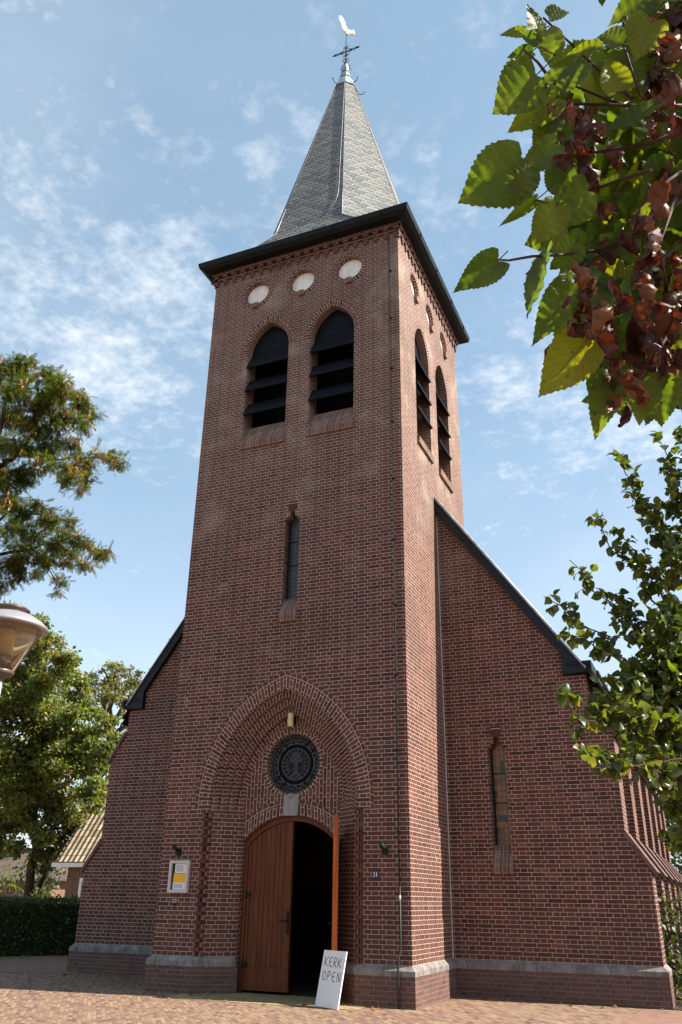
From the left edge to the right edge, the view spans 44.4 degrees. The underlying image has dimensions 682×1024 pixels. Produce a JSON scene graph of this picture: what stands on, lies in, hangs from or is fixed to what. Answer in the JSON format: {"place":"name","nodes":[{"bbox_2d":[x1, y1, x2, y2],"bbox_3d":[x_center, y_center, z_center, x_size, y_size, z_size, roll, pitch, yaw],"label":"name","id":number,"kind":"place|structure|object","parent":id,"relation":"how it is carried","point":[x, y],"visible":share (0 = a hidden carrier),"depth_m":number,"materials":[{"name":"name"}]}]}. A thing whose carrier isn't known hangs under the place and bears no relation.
{"place":"outdoors","nodes":[
{"label":"outdoors","id":0,"kind":"place"},
{"bbox_2d":[0,958,67,972],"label":"side path","id":1,"kind":"structure","parent":0,"point":[47,965],"depth_m":14.05,"materials":[{"name":"grey concrete"}]},
{"bbox_2d":[0,955,681,1023],"bbox_3d":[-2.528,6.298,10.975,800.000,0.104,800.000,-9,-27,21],"label":"ground","id":2,"kind":"structure","parent":0,"point":[46,999],"depth_m":9.46,"materials":[{"name":"beige brick"}]},
{"bbox_2d":[0,863,23,896],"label":"yellow shrub","id":3,"kind":"object","parent":2,"relation":"on","point":[5,876],"visible":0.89,"depth_m":19.08,"materials":[{"name":"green plant"}]},
{"bbox_2d":[0,603,48,692],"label":"street lamp","id":4,"kind":"object","parent":2,"relation":"on","point":[22,630],"visible":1,"depth_m":3.92,"materials":[{"name":"plastic"}]},
{"bbox_2d":[0,848,67,902],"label":"house","id":5,"kind":"structure","parent":2,"relation":"on","point":[60,891],"depth_m":41.82,"materials":[{"name":"brick"}]},
{"bbox_2d":[9,855,65,896],"bbox_3d":[-11.485,13.897,30.918,2.575,2.893,1.856,-9,-27,21],"label":"dark shrub","id":6,"kind":"object","parent":2,"relation":"on","point":[47,881],"visible":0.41,"depth_m":30.84,"materials":[{"name":"green plant"}]},
{"bbox_2d":[0,893,80,956],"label":"hedge","id":7,"kind":"object","parent":2,"relation":"on","point":[34,926],"visible":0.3,"depth_m":16.60,"materials":[{"name":"green plant"}]},
{"bbox_2d":[30,885,59,901],"bbox_3d":[-7.415,9.744,20.073,0.619,1.402,1.492,22,-32,-38],"label":"garden shrub","id":8,"kind":"object","parent":2,"relation":"on","point":[44,892],"visible":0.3,"depth_m":19.96,"materials":[{"name":"green plant"}]},
{"bbox_2d":[0,599,122,898],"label":"maple tree","id":9,"kind":"object","parent":2,"relation":"on","point":[33,765],"visible":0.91,"depth_m":27.50,"materials":[{"name":"green plant"}]},
{"bbox_2d":[0,350,131,600],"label":"locust tree","id":10,"kind":"object","parent":2,"relation":"on","point":[55,392],"visible":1,"depth_m":20.05,"materials":[{"name":"green plant"}]},
{"bbox_2d":[51,772,108,900],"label":"tiled house","id":11,"kind":"structure","parent":2,"relation":"on","point":[78,847],"depth_m":26.64,"materials":[{"name":"tile"}]},
{"bbox_2d":[78,878,82,900],"bbox_3d":[-7.341,11.825,25.628,1.800,1.070,0.080,-9,-27,21],"label":"window","id":12,"kind":"structure","parent":11,"relation":"in","point":[81,879],"depth_m":26.01,"materials":[{"name":"white glass"}]},
{"bbox_2d":[82,659,145,739],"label":"tree","id":13,"kind":"object","parent":2,"relation":"on","point":[112,683],"visible":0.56,"depth_m":45.89,"materials":[{"name":"green plant"}]},
{"bbox_2d":[162,992,366,1009],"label":"threshold paving","id":14,"kind":"structure","parent":2,"relation":"on","point":[275,999],"depth_m":10.27,"materials":[{"name":"grey stone"}]},
{"bbox_2d":[315,950,346,1009],"bbox_3d":[-0.115,5.458,9.761,0.143,0.581,0.406,21,-31,-36],"label":"sign board","id":15,"kind":"object","parent":14,"relation":"on","point":[331,980],"visible":1,"depth_m":9.75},
{"bbox_2d":[10,971,667,1023],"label":"fallen leaves","id":16,"kind":"object","parent":2,"relation":"on","point":[602,1007],"visible":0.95,"depth_m":10.10,"materials":[{"name":"brown plant"}]},
{"bbox_2d":[66,63,681,1009],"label":"church","id":17,"kind":"structure","parent":2,"relation":"on","point":[528,859],"depth_m":12.36,"materials":[{"name":"brick"}]},
{"bbox_2d":[172,844,180,854],"bbox_3d":[-2.276,4.663,11.537,0.065,0.145,0.155,-13,-28,26],"label":"floodlight","id":18,"kind":"object","parent":17,"relation":"attached to","point":[176,849],"visible":1,"depth_m":11.53,"materials":[{"name":"metal"}]},
{"bbox_2d":[167,860,190,892],"bbox_3d":[-2.214,4.983,11.414,0.309,0.403,0.053,-9,-27,21],"label":"notice board","id":19,"kind":"object","parent":17,"relation":"attached to","point":[179,876],"visible":1,"depth_m":11.41,"materials":[{"name":"grey metal"}]},
{"bbox_2d":[240,326,288,450],"bbox_3d":[-1.180,-2.142,14.662,0.820,2.559,0.670,-9,-27,21],"label":"louvre window","id":20,"kind":"structure","parent":17,"relation":"in","point":[270,353],"depth_m":14.76,"materials":[{"name":"wood"}]},
{"bbox_2d":[241,821,294,992],"bbox_3d":[-0.997,5.274,11.253,0.704,2.062,0.125,-9,-27,21],"label":"door leaf","id":21,"kind":"structure","parent":17,"relation":"in","point":[266,962],"depth_m":11.20,"materials":[{"name":"brown wood"}]},
{"bbox_2d":[278,515,299,622],"bbox_3d":[-0.752,0.814,12.785,0.274,1.829,0.210,-9,-27,21],"label":"slit window","id":22,"kind":"structure","parent":17,"relation":"in","point":[288,611],"depth_m":12.82,"materials":[{"name":"glass"}]},
{"bbox_2d":[287,713,295,728],"bbox_3d":[-0.704,3.003,11.980,0.086,0.222,0.178,-9,-27,21],"label":"porch lamp","id":23,"kind":"object","parent":17,"relation":"attached to","point":[291,720],"visible":1,"depth_m":11.92,"materials":[{"name":"glass"}]},
{"bbox_2d":[271,735,318,792],"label":"rose window","id":24,"kind":"structure","parent":17,"relation":"in","point":[295,761],"depth_m":11.89,"materials":[{"name":"black glass"}]},
{"bbox_2d":[306,310,353,436],"bbox_3d":[-0.046,-2.328,14.224,0.820,2.559,0.670,-9,-27,21],"label":"louvre window","id":25,"kind":"structure","parent":17,"relation":"in","point":[334,338],"depth_m":14.33,"materials":[{"name":"wood"}]},
{"bbox_2d":[328,815,338,950],"bbox_3d":[-0.087,4.952,10.530,0.118,2.062,0.707,0,-25,2],"label":"door leaf","id":26,"kind":"structure","parent":17,"relation":"in","point":[335,898],"depth_m":10.31,"materials":[{"name":"brown wood"}]},
{"bbox_2d":[334,81,344,205],"bbox_3d":[0.010,-7.889,17.564,0.073,5.253,1.412,-2,-25,6],"label":"spire conductor","id":27,"kind":"object","parent":17,"relation":"attached to","point":[341,141],"visible":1,"depth_m":17.43,"materials":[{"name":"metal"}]},
{"bbox_2d":[332,16,359,70],"bbox_3d":[0.126,-11.326,20.222,0.686,1.902,0.257,0,-25,3],"label":"weathercock","id":28,"kind":"object","parent":17,"relation":"attached to","point":[346,30],"visible":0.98,"depth_m":20.34,"materials":[{"name":"metal"}]},
{"bbox_2d":[372,871,378,877],"bbox_3d":[0.431,4.528,10.427,0.092,0.080,0.010,-9,-27,21],"label":"house number plate","id":29,"kind":"object","parent":17,"relation":"attached to","point":[375,874],"visible":1,"depth_m":10.42,"materials":[{"name":"metal"}]},
{"bbox_2d":[379,842,387,854],"bbox_3d":[0.526,4.207,10.451,0.065,0.145,0.155,-13,-28,26],"label":"floodlight","id":30,"kind":"object","parent":17,"relation":"attached to","point":[384,849],"visible":1,"depth_m":10.44,"materials":[{"name":"metal"}]},
{"bbox_2d":[388,237,401,1008],"bbox_3d":[0.762,0.500,12.121,0.056,11.730,0.090,-9,-27,21],"label":"lightning conductor","id":31,"kind":"object","parent":17,"relation":"attached to","point":[397,750],"visible":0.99,"depth_m":11.30,"materials":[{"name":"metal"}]},
{"bbox_2d":[415,338,434,463],"bbox_3d":[1.163,-2.106,14.665,0.670,2.559,0.820,-9,-27,21],"label":"louvre window","id":32,"kind":"structure","parent":17,"relation":"in","point":[417,357],"depth_m":14.41,"materials":[{"name":"wood"}]},
{"bbox_2d":[435,374,453,492],"bbox_3d":[1.639,-1.623,15.691,0.670,2.559,0.820,-9,-27,21],"label":"louvre window","id":33,"kind":"structure","parent":17,"relation":"in","point":[441,472],"depth_m":15.43,"materials":[{"name":"wood"}]},
{"bbox_2d":[491,739,513,873],"bbox_3d":[2.282,4.166,11.923,0.274,1.854,0.250,-9,-27,21],"label":"slit window","id":34,"kind":"structure","parent":17,"relation":"in","point":[503,859],"depth_m":11.98,"materials":[{"name":"grey glass"}]},
{"bbox_2d":[453,0,681,440],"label":"lime branch tree","id":35,"kind":"object","parent":2,"relation":"on","point":[606,228],"visible":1,"depth_m":1.06,"materials":[{"name":"green plant"}]},
{"bbox_2d":[543,425,681,854],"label":"lime tree","id":36,"kind":"object","parent":2,"relation":"on","point":[642,701],"visible":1,"depth_m":5.20,"materials":[{"name":"green plant"}]},
{"bbox_2d":[674,986,681,1009],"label":"planting bed","id":37,"kind":"object","parent":2,"relation":"on","point":[678,1006],"visible":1,"depth_m":10.95,"materials":[{"name":"soil"}]},
{"bbox_2d":[656,788,681,875],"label":"background tree","id":38,"kind":"object","parent":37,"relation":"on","point":[668,821],"visible":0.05,"depth_m":30.42,"materials":[{"name":"green plant"}]},
{"bbox_2d":[658,886,681,990],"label":"evergreen shrub","id":39,"kind":"object","parent":37,"relation":"on","point":[672,940],"visible":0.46,"depth_m":11.41,"materials":[{"name":"green plant"}]},
{"bbox_2d":[674,954,681,999],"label":"shrub","id":40,"kind":"object","parent":37,"relation":"on","point":[679,977],"visible":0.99,"depth_m":10.82,"materials":[{"name":"green plant"}]},
{"bbox_2d":[0,0,681,870],"label":"sky","id":41,"kind":"structure","parent":0,"point":[144,143],"materials":[{"name":"blue"}]},
{"bbox_2d":[626,1009,681,1023],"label":"red path","id":42,"kind":"structure","parent":0,"point":[643,1016],"depth_m":9.37,"materials":[{"name":"brick"}]}
]}

